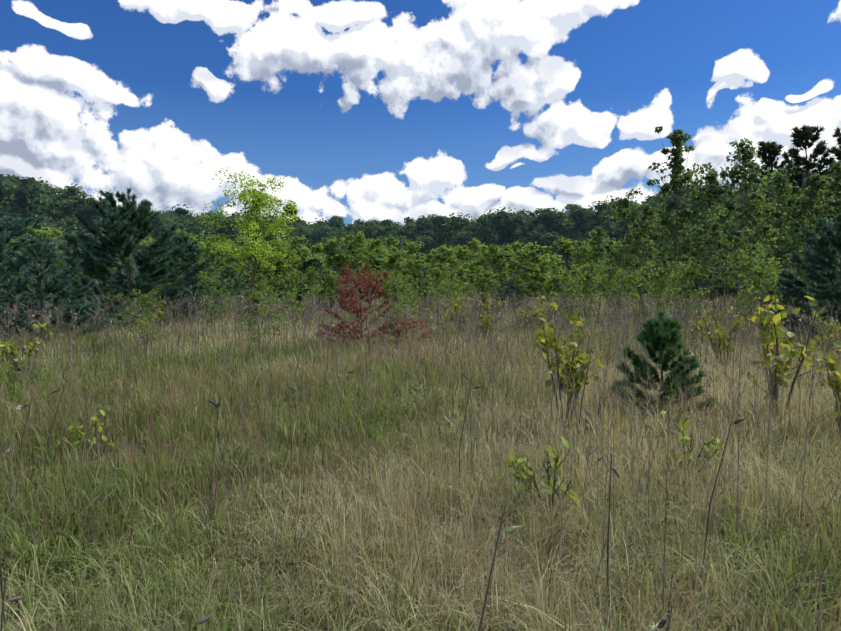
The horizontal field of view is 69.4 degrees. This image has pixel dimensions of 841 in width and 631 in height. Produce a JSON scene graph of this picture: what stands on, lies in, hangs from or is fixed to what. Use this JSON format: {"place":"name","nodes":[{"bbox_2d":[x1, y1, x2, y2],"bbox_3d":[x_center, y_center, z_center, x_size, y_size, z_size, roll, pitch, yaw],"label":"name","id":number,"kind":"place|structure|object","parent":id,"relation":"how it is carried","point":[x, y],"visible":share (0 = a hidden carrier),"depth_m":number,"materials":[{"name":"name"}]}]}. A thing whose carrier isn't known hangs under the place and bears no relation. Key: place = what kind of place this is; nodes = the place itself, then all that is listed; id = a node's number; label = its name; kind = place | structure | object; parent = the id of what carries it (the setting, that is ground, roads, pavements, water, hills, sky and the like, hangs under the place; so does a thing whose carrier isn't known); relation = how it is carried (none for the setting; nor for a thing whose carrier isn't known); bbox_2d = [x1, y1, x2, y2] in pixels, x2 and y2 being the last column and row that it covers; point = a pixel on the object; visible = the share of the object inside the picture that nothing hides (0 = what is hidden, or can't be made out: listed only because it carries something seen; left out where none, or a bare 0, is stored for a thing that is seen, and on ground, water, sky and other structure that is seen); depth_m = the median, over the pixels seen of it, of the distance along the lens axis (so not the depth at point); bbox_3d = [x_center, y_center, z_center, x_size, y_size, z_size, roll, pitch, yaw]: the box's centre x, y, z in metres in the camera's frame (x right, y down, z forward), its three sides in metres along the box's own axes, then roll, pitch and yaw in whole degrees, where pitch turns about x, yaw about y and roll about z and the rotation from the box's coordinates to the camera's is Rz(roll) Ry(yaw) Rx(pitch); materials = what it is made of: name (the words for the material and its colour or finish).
{"place":"outdoors","nodes":[
{"label":"outdoors","id":0,"kind":"place"},
{"bbox_2d":[0,303,829,468],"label":"weeds","id":1,"kind":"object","parent":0,"point":[19,407],"depth_m":12.69,"materials":[{"name":"brown plant"}]},
{"bbox_2d":[0,280,840,630],"bbox_3d":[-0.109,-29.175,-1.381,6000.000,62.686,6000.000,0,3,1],"label":"meadow ground","id":2,"kind":"structure","parent":0,"point":[300,582],"depth_m":3.83,"materials":[{"name":"plant"}]},
{"bbox_2d":[0,174,45,232],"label":"forest tree","id":3,"kind":"object","parent":2,"relation":"on","point":[7,184],"visible":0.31,"depth_m":84.22,"materials":[{"name":"green plant"}]},
{"bbox_2d":[0,210,53,325],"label":"pine","id":4,"kind":"object","parent":2,"relation":"on","point":[6,239],"visible":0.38,"depth_m":24.66,"materials":[{"name":"green plant"}]},
{"bbox_2d":[0,322,53,379],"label":"shrub","id":5,"kind":"object","parent":2,"relation":"on","point":[13,351],"visible":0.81,"depth_m":10.47,"materials":[{"name":"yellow plant"}]},
{"bbox_2d":[3,224,61,288],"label":"tree","id":6,"kind":"object","parent":2,"relation":"on","point":[34,231],"visible":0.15,"depth_m":39.55,"materials":[{"name":"green plant"}]},
{"bbox_2d":[1,180,68,289],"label":"forest tree","id":7,"kind":"object","parent":2,"relation":"on","point":[33,195],"visible":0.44,"depth_m":83.78,"materials":[{"name":"green plant"}]},
{"bbox_2d":[2,174,72,293],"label":"forest tree","id":8,"kind":"object","parent":2,"relation":"on","point":[24,181],"visible":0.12,"depth_m":90.07,"materials":[{"name":"green plant"}]},
{"bbox_2d":[0,212,79,306],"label":"tree","id":9,"kind":"object","parent":2,"relation":"on","point":[15,226],"visible":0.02,"depth_m":41.14,"materials":[{"name":"green plant"}]},
{"bbox_2d":[0,232,113,339],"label":"pine","id":10,"kind":"object","parent":2,"relation":"on","point":[53,284],"visible":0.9,"depth_m":17.58,"materials":[{"name":"green plant"}]},
{"bbox_2d":[31,199,95,233],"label":"forest tree","id":11,"kind":"object","parent":2,"relation":"on","point":[57,212],"visible":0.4,"depth_m":86.83,"materials":[{"name":"green plant"}]},
{"bbox_2d":[37,183,93,239],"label":"forest tree","id":12,"kind":"object","parent":2,"relation":"on","point":[66,192],"visible":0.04,"depth_m":92.21,"materials":[{"name":"green plant"}]},
{"bbox_2d":[33,230,135,304],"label":"tree","id":13,"kind":"object","parent":2,"relation":"on","point":[80,246],"visible":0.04,"depth_m":34.57,"materials":[{"name":"green plant"}]},
{"bbox_2d":[68,410,113,459],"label":"sapling","id":14,"kind":"object","parent":2,"relation":"on","point":[97,424],"visible":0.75,"depth_m":5.74,"materials":[{"name":"green plant"}]},
{"bbox_2d":[63,193,124,239],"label":"forest tree","id":15,"kind":"object","parent":2,"relation":"on","point":[91,213],"visible":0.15,"depth_m":89.03,"materials":[{"name":"green plant"}]},
{"bbox_2d":[29,187,222,328],"bbox_3d":[-11.782,-2.236,23.975,6.201,5.910,7.160,1,3,20],"label":"pine","id":16,"kind":"object","parent":2,"relation":"on","point":[130,215],"visible":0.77,"depth_m":23.58,"materials":[{"name":"green plant"}]},
{"bbox_2d":[104,288,161,352],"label":"shrub","id":17,"kind":"object","parent":2,"relation":"on","point":[145,300],"visible":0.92,"depth_m":15.38,"materials":[{"name":"green plant"}]},
{"bbox_2d":[139,215,192,241],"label":"forest tree","id":18,"kind":"object","parent":2,"relation":"on","point":[157,232],"visible":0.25,"depth_m":90.90,"materials":[{"name":"green plant"}]},
{"bbox_2d":[146,232,232,310],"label":"pine","id":19,"kind":"object","parent":2,"relation":"on","point":[190,249],"visible":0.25,"depth_m":39.12,"materials":[{"name":"green plant"}]},
{"bbox_2d":[162,273,221,322],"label":"pine","id":20,"kind":"object","parent":2,"relation":"on","point":[192,283],"visible":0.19,"depth_m":27.86,"materials":[{"name":"green plant"}]},
{"bbox_2d":[192,239,238,283],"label":"tree","id":21,"kind":"object","parent":2,"relation":"on","point":[218,251],"visible":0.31,"depth_m":54.36,"materials":[{"name":"green plant"}]},
{"bbox_2d":[0,305,432,567],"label":"dry weeds","id":22,"kind":"object","parent":2,"relation":"on","point":[265,342],"visible":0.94,"depth_m":7.76,"materials":[{"name":"brown plant"}]},
{"bbox_2d":[196,271,250,337],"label":"shrub","id":23,"kind":"object","parent":2,"relation":"on","point":[210,282],"visible":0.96,"depth_m":18.85,"materials":[{"name":"green plant"}]},
{"bbox_2d":[200,263,253,315],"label":"pine","id":24,"kind":"object","parent":2,"relation":"on","point":[229,273],"visible":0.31,"depth_m":35.80,"materials":[{"name":"green plant"}]},
{"bbox_2d":[214,237,271,308],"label":"tree","id":25,"kind":"object","parent":2,"relation":"on","point":[249,259],"visible":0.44,"depth_m":43.01,"materials":[{"name":"green plant"}]},
{"bbox_2d":[191,167,302,316],"bbox_3d":[-8.024,-3.148,28.858,4.926,7.394,4.876,0,3,-3],"label":"locust tree","id":26,"kind":"object","parent":2,"relation":"on","point":[260,200],"visible":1,"depth_m":28.42,"materials":[{"name":"green plant"}]},
{"bbox_2d":[217,212,301,289],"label":"forest tree","id":27,"kind":"object","parent":2,"relation":"on","point":[236,230],"visible":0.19,"depth_m":95.03,"materials":[{"name":"green plant"}]},
{"bbox_2d":[231,285,296,355],"bbox_3d":[-3.248,0.228,12.855,1.223,1.740,1.279,-2,3,-35],"label":"green shrub","id":28,"kind":"object","parent":2,"relation":"on","point":[256,297],"visible":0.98,"depth_m":12.99,"materials":[{"name":"green plant"}]},
{"bbox_2d":[259,238,311,308],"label":"tree","id":29,"kind":"object","parent":2,"relation":"on","point":[274,263],"visible":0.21,"depth_m":45.93,"materials":[{"name":"green plant"}]},
{"bbox_2d":[263,267,315,324],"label":"tree","id":30,"kind":"object","parent":2,"relation":"on","point":[290,279],"visible":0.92,"depth_m":21.29,"materials":[{"name":"green plant"}]},
{"bbox_2d":[283,246,325,291],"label":"tree","id":31,"kind":"object","parent":2,"relation":"on","point":[304,253],"visible":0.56,"depth_m":45.36,"materials":[{"name":"green plant"}]},
{"bbox_2d":[282,255,342,310],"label":"pine","id":32,"kind":"object","parent":2,"relation":"on","point":[316,264],"visible":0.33,"depth_m":45.40,"materials":[{"name":"green plant"}]},
{"bbox_2d":[296,266,332,313],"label":"tree","id":33,"kind":"object","parent":2,"relation":"on","point":[312,273],"visible":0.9,"depth_m":35.87,"materials":[{"name":"green plant"}]},
{"bbox_2d":[295,226,344,294],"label":"forest tree","id":34,"kind":"object","parent":2,"relation":"on","point":[317,235],"visible":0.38,"depth_m":98.62,"materials":[{"name":"green plant"}]},
{"bbox_2d":[313,268,341,306],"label":"aspen","id":35,"kind":"object","parent":2,"relation":"on","point":[328,278],"visible":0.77,"depth_m":44.26,"materials":[{"name":"green plant"}]},
{"bbox_2d":[306,237,361,285],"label":"tree","id":36,"kind":"object","parent":2,"relation":"on","point":[336,254],"visible":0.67,"depth_m":77.18,"materials":[{"name":"green plant"}]},
{"bbox_2d":[324,230,368,294],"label":"tree","id":37,"kind":"object","parent":2,"relation":"on","point":[359,239],"visible":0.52,"depth_m":77.61,"materials":[{"name":"green plant"}]},
{"bbox_2d":[317,261,403,342],"bbox_3d":[-1.514,-0.189,15.408,2.006,2.360,2.289,2,3,38],"label":"shrub","id":38,"kind":"object","parent":2,"relation":"on","point":[352,302],"visible":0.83,"depth_m":15.21,"materials":[{"name":"red plant"}]},
{"bbox_2d":[0,367,744,630],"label":"stalks","id":39,"kind":"object","parent":2,"relation":"on","point":[660,625],"visible":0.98,"depth_m":2.88,"materials":[{"name":"brown plant"}]},
{"bbox_2d":[344,236,402,302],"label":"tree","id":40,"kind":"object","parent":2,"relation":"on","point":[378,242],"visible":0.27,"depth_m":61.05,"materials":[{"name":"green plant"}]},
{"bbox_2d":[353,221,396,293],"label":"forest tree","id":41,"kind":"object","parent":2,"relation":"on","point":[372,230],"visible":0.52,"depth_m":100.65,"materials":[{"name":"green plant"}]},
{"bbox_2d":[354,245,400,303],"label":"tree","id":42,"kind":"object","parent":2,"relation":"on","point":[376,264],"visible":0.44,"depth_m":49.40,"materials":[{"name":"green plant"}]},
{"bbox_2d":[374,250,408,294],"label":"tree","id":43,"kind":"object","parent":2,"relation":"on","point":[395,260],"visible":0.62,"depth_m":46.64,"materials":[{"name":"green plant"}]},
{"bbox_2d":[367,316,444,348],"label":"shrub","id":44,"kind":"object","parent":2,"relation":"on","point":[402,327],"visible":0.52,"depth_m":14.77,"materials":[{"name":"red plant"}]},
{"bbox_2d":[378,275,437,347],"bbox_3d":[-0.291,-0.029,15.152,1.471,2.001,1.407,-1,3,-24],"label":"shrub","id":45,"kind":"object","parent":2,"relation":"on","point":[395,286],"visible":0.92,"depth_m":14.91,"materials":[{"name":"green plant"}]},
{"bbox_2d":[385,222,438,292],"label":"forest tree","id":46,"kind":"object","parent":2,"relation":"on","point":[408,234],"visible":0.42,"depth_m":100.17,"materials":[{"name":"green plant"}]},
{"bbox_2d":[399,240,428,287],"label":"aspen","id":47,"kind":"object","parent":2,"relation":"on","point":[412,247],"visible":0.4,"depth_m":75.88,"materials":[{"name":"green plant"}]},
{"bbox_2d":[396,253,437,301],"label":"tree","id":48,"kind":"object","parent":2,"relation":"on","point":[414,263],"visible":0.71,"depth_m":45.24,"materials":[{"name":"green plant"}]},
{"bbox_2d":[0,310,840,482],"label":"grass","id":49,"kind":"structure","parent":2,"relation":"on","point":[171,382],"depth_m":7.85,"materials":[{"name":"plant"}]},
{"bbox_2d":[0,279,840,380],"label":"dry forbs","id":50,"kind":"object","parent":2,"relation":"on","point":[476,303],"visible":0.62,"depth_m":17.05,"materials":[{"name":"brown plant"}]},
{"bbox_2d":[0,287,840,332],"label":"grass","id":51,"kind":"structure","parent":2,"relation":"on","point":[601,308],"depth_m":38.73,"materials":[{"name":"green plant"}]},
{"bbox_2d":[411,212,478,293],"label":"forest tree","id":52,"kind":"object","parent":2,"relation":"on","point":[454,223],"visible":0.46,"depth_m":102.38,"materials":[{"name":"green plant"}]},
{"bbox_2d":[419,244,470,309],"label":"tree","id":53,"kind":"object","parent":2,"relation":"on","point":[446,255],"visible":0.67,"depth_m":45.35,"materials":[{"name":"green plant"}]},
{"bbox_2d":[420,261,473,320],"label":"shrub","id":54,"kind":"object","parent":2,"relation":"on","point":[436,273],"visible":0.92,"depth_m":25.84,"materials":[{"name":"green plant"}]},
{"bbox_2d":[449,244,479,290],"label":"tree","id":55,"kind":"object","parent":2,"relation":"on","point":[461,257],"visible":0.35,"depth_m":71.60,"materials":[{"name":"green plant"}]},
{"bbox_2d":[457,261,483,303],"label":"aspen","id":56,"kind":"object","parent":2,"relation":"on","point":[474,269],"visible":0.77,"depth_m":55.31,"materials":[{"name":"green plant"}]},
{"bbox_2d":[455,216,508,291],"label":"forest tree","id":57,"kind":"object","parent":2,"relation":"on","point":[496,227],"visible":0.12,"depth_m":106.68,"materials":[{"name":"green plant"}]},
{"bbox_2d":[472,271,503,302],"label":"aspen","id":58,"kind":"object","parent":2,"relation":"on","point":[486,277],"visible":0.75,"depth_m":42.13,"materials":[{"name":"green plant"}]},
{"bbox_2d":[477,294,502,340],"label":"sapling","id":59,"kind":"object","parent":2,"relation":"on","point":[485,321],"visible":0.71,"depth_m":16.73,"materials":[{"name":"green plant"}]},
{"bbox_2d":[471,243,515,297],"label":"tree","id":60,"kind":"object","parent":2,"relation":"on","point":[497,255],"visible":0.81,"depth_m":48.46,"materials":[{"name":"green plant"}]},
{"bbox_2d":[474,206,538,290],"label":"forest tree","id":61,"kind":"object","parent":2,"relation":"on","point":[505,232],"visible":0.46,"depth_m":102.87,"materials":[{"name":"green plant"}]},
{"bbox_2d":[491,278,531,313],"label":"pine","id":62,"kind":"object","parent":2,"relation":"on","point":[510,283],"visible":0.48,"depth_m":39.26,"materials":[{"name":"green plant"}]},
{"bbox_2d":[501,242,561,312],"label":"aspen","id":63,"kind":"object","parent":2,"relation":"on","point":[530,252],"visible":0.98,"depth_m":41.36,"materials":[{"name":"green plant"}]},
{"bbox_2d":[507,437,578,520],"bbox_3d":[0.842,1.177,4.293,0.323,0.712,0.493,-2,4,-43],"label":"shrub","id":64,"kind":"object","parent":2,"relation":"on","point":[522,468],"visible":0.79,"depth_m":4.28,"materials":[{"name":"green plant"}]},
{"bbox_2d":[522,258,571,306],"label":"tree","id":65,"kind":"object","parent":2,"relation":"on","point":[546,269],"visible":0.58,"depth_m":43.03,"materials":[{"name":"green plant"}]},
{"bbox_2d":[519,207,585,292],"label":"forest tree","id":66,"kind":"object","parent":2,"relation":"on","point":[549,217],"visible":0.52,"depth_m":97.62,"materials":[{"name":"green plant"}]},
{"bbox_2d":[540,238,587,294],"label":"tree","id":67,"kind":"object","parent":2,"relation":"on","point":[565,249],"visible":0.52,"depth_m":87.07,"materials":[{"name":"green plant"}]},
{"bbox_2d":[532,302,603,433],"bbox_3d":[1.628,0.625,6.843,0.856,1.560,0.717,-1,3,-16],"label":"shrub","id":68,"kind":"object","parent":2,"relation":"on","point":[550,343],"visible":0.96,"depth_m":6.76,"materials":[{"name":"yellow plant"}]},
{"bbox_2d":[541,264,607,333],"bbox_3d":[4.586,-0.359,18.483,1.713,2.436,1.791,-3,4,-44],"label":"shrub","id":69,"kind":"object","parent":2,"relation":"on","point":[586,276],"visible":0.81,"depth_m":18.22,"materials":[{"name":"green plant"}]},
{"bbox_2d":[549,204,603,291],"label":"forest tree","id":70,"kind":"object","parent":2,"relation":"on","point":[578,213],"visible":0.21,"depth_m":102.32,"materials":[{"name":"green plant"}]},
{"bbox_2d":[569,244,598,287],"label":"aspen","id":71,"kind":"object","parent":2,"relation":"on","point":[583,253],"visible":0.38,"depth_m":77.67,"materials":[{"name":"green plant"}]},
{"bbox_2d":[559,208,611,289],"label":"forest tree","id":72,"kind":"object","parent":2,"relation":"on","point":[584,223],"visible":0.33,"depth_m":100.78,"materials":[{"name":"green plant"}]},
{"bbox_2d":[581,226,621,306],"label":"poplar","id":73,"kind":"object","parent":2,"relation":"on","point":[598,238],"visible":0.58,"depth_m":41.80,"materials":[{"name":"green plant"}]},
{"bbox_2d":[570,200,643,291],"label":"forest tree","id":74,"kind":"object","parent":2,"relation":"on","point":[610,223],"visible":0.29,"depth_m":96.58,"materials":[{"name":"green plant"}]},
{"bbox_2d":[594,269,642,320],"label":"shrub","id":75,"kind":"object","parent":2,"relation":"on","point":[630,278],"visible":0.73,"depth_m":24.18,"materials":[{"name":"green plant"}]},
{"bbox_2d":[410,294,840,630],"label":"dry weeds","id":76,"kind":"object","parent":2,"relation":"on","point":[796,359],"visible":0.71,"depth_m":5.61,"materials":[{"name":"beige plant"}]},
{"bbox_2d":[591,186,664,313],"bbox_3d":[12.157,-3.651,35.767,4.055,7.861,3.765,1,3,16],"label":"poplar","id":77,"kind":"object","parent":2,"relation":"on","point":[624,211],"visible":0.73,"depth_m":35.71,"materials":[{"name":"green plant"}]},
{"bbox_2d":[617,203,672,313],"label":"poplar","id":78,"kind":"object","parent":2,"relation":"on","point":[647,211],"visible":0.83,"depth_m":30.53,"materials":[{"name":"green plant"}]},
{"bbox_2d":[617,261,681,316],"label":"shrub","id":79,"kind":"object","parent":2,"relation":"on","point":[662,272],"visible":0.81,"depth_m":22.20,"materials":[{"name":"green plant"}]},
{"bbox_2d":[610,310,716,417],"bbox_3d":[2.930,0.651,7.488,1.057,1.366,0.995,0,3,1],"label":"pine","id":80,"kind":"object","parent":2,"relation":"on","point":[653,332],"visible":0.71,"depth_m":7.34,"materials":[{"name":"green plant"}]},
{"bbox_2d":[645,207,697,306],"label":"poplar","id":81,"kind":"object","parent":2,"relation":"on","point":[685,258],"visible":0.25,"depth_m":37.94,"materials":[{"name":"green plant"}]},
{"bbox_2d":[647,195,709,294],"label":"forest tree","id":82,"kind":"object","parent":2,"relation":"on","point":[671,198],"visible":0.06,"depth_m":94.10,"materials":[{"name":"green plant"}]},
{"bbox_2d":[654,261,715,325],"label":"shrub","id":83,"kind":"object","parent":2,"relation":"on","point":[690,272],"visible":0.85,"depth_m":22.88,"materials":[{"name":"green plant"}]},
{"bbox_2d":[644,126,727,318],"bbox_3d":[12.239,-4.261,28.209,3.883,9.639,3.239,2,3,34],"label":"tall poplar","id":84,"kind":"object","parent":2,"relation":"on","point":[678,180],"visible":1,"depth_m":27.76,"materials":[{"name":"green plant"}]},
{"bbox_2d":[665,413,725,481],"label":"shrub","id":85,"kind":"object","parent":2,"relation":"on","point":[685,424],"visible":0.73,"depth_m":5.06,"materials":[{"name":"green plant"}]},
{"bbox_2d":[673,170,732,315],"bbox_3d":[15.388,-3.696,32.425,2.983,8.104,3.483,-2,4,-42],"label":"poplar","id":86,"kind":"object","parent":2,"relation":"on","point":[709,180],"visible":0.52,"depth_m":32.11,"materials":[{"name":"green plant"}]},
{"bbox_2d":[665,183,750,296],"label":"forest tree","id":87,"kind":"object","parent":2,"relation":"on","point":[710,207],"visible":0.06,"depth_m":90.77,"materials":[{"name":"green plant"}]},
{"bbox_2d":[697,222,730,321],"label":"poplar","id":88,"kind":"object","parent":2,"relation":"on","point":[716,234],"visible":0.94,"depth_m":26.68,"materials":[{"name":"green plant"}]},
{"bbox_2d":[689,203,745,309],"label":"poplar","id":89,"kind":"object","parent":2,"relation":"on","point":[725,273],"visible":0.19,"depth_m":46.31,"materials":[{"name":"green plant"}]},
{"bbox_2d":[701,306,746,366],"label":"shrub","id":90,"kind":"object","parent":2,"relation":"on","point":[720,337],"visible":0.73,"depth_m":11.47,"materials":[{"name":"green plant"}]},
{"bbox_2d":[699,137,802,308],"bbox_3d":[15.732,-4.074,28.940,4.225,9.088,3.684,2,3,34],"label":"poplar","id":91,"kind":"object","parent":2,"relation":"on","point":[747,152],"visible":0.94,"depth_m":28.85,"materials":[{"name":"green plant"}]},
{"bbox_2d":[729,190,775,298],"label":"poplar","id":92,"kind":"object","parent":2,"relation":"on","point":[749,226],"visible":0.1,"depth_m":38.22,"materials":[{"name":"green plant"}]},
{"bbox_2d":[732,255,799,336],"bbox_3d":[10.618,-0.437,18.646,1.958,2.784,2.047,1,3,27],"label":"shrub","id":93,"kind":"object","parent":2,"relation":"on","point":[759,272],"visible":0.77,"depth_m":18.96,"materials":[{"name":"green plant"}]},
{"bbox_2d":[746,140,787,293],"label":"forest pine","id":94,"kind":"object","parent":2,"relation":"on","point":[772,150],"visible":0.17,"depth_m":95.32,"materials":[{"name":"green plant"}]},
{"bbox_2d":[733,248,802,331],"bbox_3d":[12.276,-0.780,21.418,2.366,3.219,2.263,1,3,20],"label":"shrub","id":95,"kind":"object","parent":2,"relation":"on","point":[749,259],"visible":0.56,"depth_m":21.38,"materials":[{"name":"green plant"}]},
{"bbox_2d":[733,162,824,299],"bbox_3d":[18.978,-3.887,31.945,4.143,8.339,3.794,-2,3,-32],"label":"poplar","id":96,"kind":"object","parent":2,"relation":"on","point":[780,181],"visible":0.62,"depth_m":31.75,"materials":[{"name":"green plant"}]},
{"bbox_2d":[738,292,840,429],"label":"shrub","id":97,"kind":"object","parent":2,"relation":"on","point":[774,325],"visible":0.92,"depth_m":6.78,"materials":[{"name":"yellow plant"}]},
{"bbox_2d":[756,209,840,339],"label":"pine","id":98,"kind":"object","parent":2,"relation":"on","point":[827,234],"visible":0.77,"depth_m":17.08,"materials":[{"name":"green plant"}]},
{"bbox_2d":[764,124,840,290],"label":"forest pine","id":99,"kind":"object","parent":2,"relation":"on","point":[804,135],"visible":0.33,"depth_m":82.46,"materials":[{"name":"green plant"}]},
{"bbox_2d":[770,172,840,320],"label":"poplar","id":100,"kind":"object","parent":2,"relation":"on","point":[816,184],"visible":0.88,"depth_m":27.36,"materials":[{"name":"green plant"}]},
{"bbox_2d":[805,160,840,312],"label":"poplar","id":101,"kind":"object","parent":2,"relation":"on","point":[836,185],"visible":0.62,"depth_m":29.57,"materials":[{"name":"green plant"}]},
{"bbox_2d":[809,317,840,354],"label":"sapling","id":102,"kind":"object","parent":2,"relation":"on","point":[826,333],"visible":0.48,"depth_m":11.92,"materials":[{"name":"green plant"}]},
{"bbox_2d":[819,341,840,438],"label":"sapling","id":103,"kind":"object","parent":2,"relation":"on","point":[830,368],"visible":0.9,"depth_m":6.02,"materials":[{"name":"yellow plant"}]},
{"bbox_2d":[0,0,840,226],"label":"sky","id":104,"kind":"structure","parent":0,"point":[395,110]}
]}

